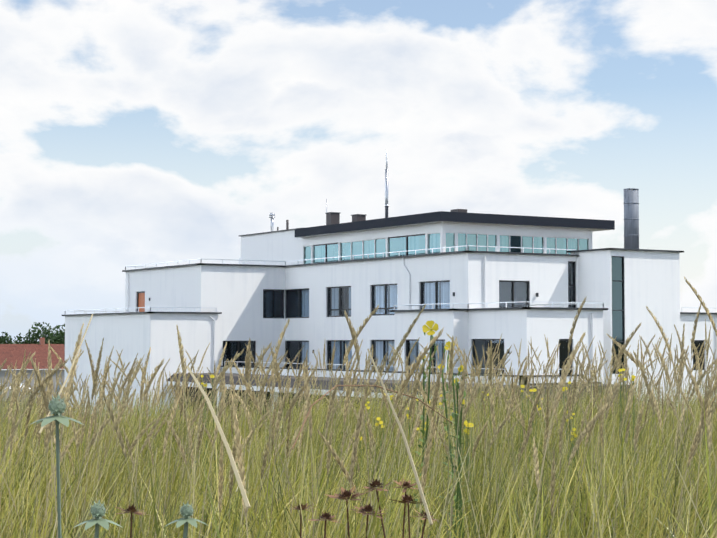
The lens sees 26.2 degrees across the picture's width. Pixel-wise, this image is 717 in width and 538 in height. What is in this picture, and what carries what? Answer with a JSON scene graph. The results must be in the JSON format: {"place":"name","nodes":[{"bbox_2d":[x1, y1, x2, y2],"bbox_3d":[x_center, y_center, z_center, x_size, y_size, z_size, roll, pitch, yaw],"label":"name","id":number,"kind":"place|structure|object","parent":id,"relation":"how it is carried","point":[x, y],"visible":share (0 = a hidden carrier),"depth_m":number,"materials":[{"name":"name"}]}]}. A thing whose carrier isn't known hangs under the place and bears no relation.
{"place":"outdoors","nodes":[
{"label":"outdoors","id":0,"kind":"place"},
{"bbox_2d":[0,338,64,400],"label":"house","id":1,"kind":"structure","parent":0,"point":[11,354],"depth_m":213.88,"materials":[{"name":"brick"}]},
{"bbox_2d":[1,342,74,416],"bbox_3d":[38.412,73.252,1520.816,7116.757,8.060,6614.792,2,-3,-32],"label":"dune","id":2,"kind":"structure","parent":0,"point":[20,401],"depth_m":205.33,"materials":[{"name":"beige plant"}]},
{"bbox_2d":[0,331,12,343],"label":"tree foliage","id":3,"kind":"object","parent":2,"relation":"on","point":[6,339],"visible":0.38,"depth_m":333.57,"materials":[{"name":"green plant"}]},
{"bbox_2d":[13,322,58,343],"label":"tree foliage","id":4,"kind":"object","parent":2,"relation":"on","point":[34,338],"materials":[{"name":"green plant"}]},
{"bbox_2d":[45,323,64,345],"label":"tree foliage","id":5,"kind":"object","parent":2,"relation":"on","point":[58,338],"materials":[{"name":"green plant"}]},
{"bbox_2d":[30,394,208,537],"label":"sea holly thistles","id":6,"kind":"object","parent":2,"relation":"on","point":[57,406],"visible":1,"depth_m":1.68,"materials":[{"name":"green plant"}]},
{"bbox_2d":[38,314,451,524],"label":"dead stems","id":7,"kind":"object","parent":2,"relation":"on","point":[239,481],"visible":0.92,"depth_m":2.35,"materials":[{"name":"beige plant"}]},
{"bbox_2d":[114,478,440,537],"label":"dried flowers","id":8,"kind":"object","parent":2,"relation":"on","point":[346,496],"visible":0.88,"depth_m":2.68,"materials":[{"name":"brown plant"}]},
{"bbox_2d":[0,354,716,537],"bbox_3d":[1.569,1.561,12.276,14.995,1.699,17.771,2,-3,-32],"label":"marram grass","id":9,"kind":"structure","parent":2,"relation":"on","point":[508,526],"depth_m":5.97,"materials":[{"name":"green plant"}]},
{"bbox_2d":[0,373,716,537],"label":"marram culms","id":10,"kind":"object","parent":2,"relation":"on","point":[185,438],"visible":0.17,"depth_m":5.48,"materials":[{"name":"plant"}]},
{"bbox_2d":[0,277,716,516],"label":"marram seed heads","id":11,"kind":"object","parent":10,"relation":"on","point":[47,382],"visible":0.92,"depth_m":6.09,"materials":[{"name":"beige plant"}]},
{"bbox_2d":[62,149,716,421],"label":"hotel building","id":12,"kind":"structure","parent":2,"relation":"on","point":[480,281],"depth_m":83.37,"materials":[{"name":"white paint"}]},
{"bbox_2d":[201,368,636,522],"bbox_3d":[0.524,1.117,7.837,2.321,1.236,3.287,2,-3,-32],"label":"yellow weed","id":13,"kind":"object","parent":2,"relation":"on","point":[568,456],"depth_m":7.97,"materials":[{"name":"plant"}]},
{"bbox_2d":[0,0,716,341],"label":"sky","id":14,"kind":"structure","parent":0,"point":[133,132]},
{"bbox_2d":[409,320,476,537],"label":"wildflower","id":15,"kind":"object","parent":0,"point":[459,496],"depth_m":5.01,"materials":[{"name":"green plant"}]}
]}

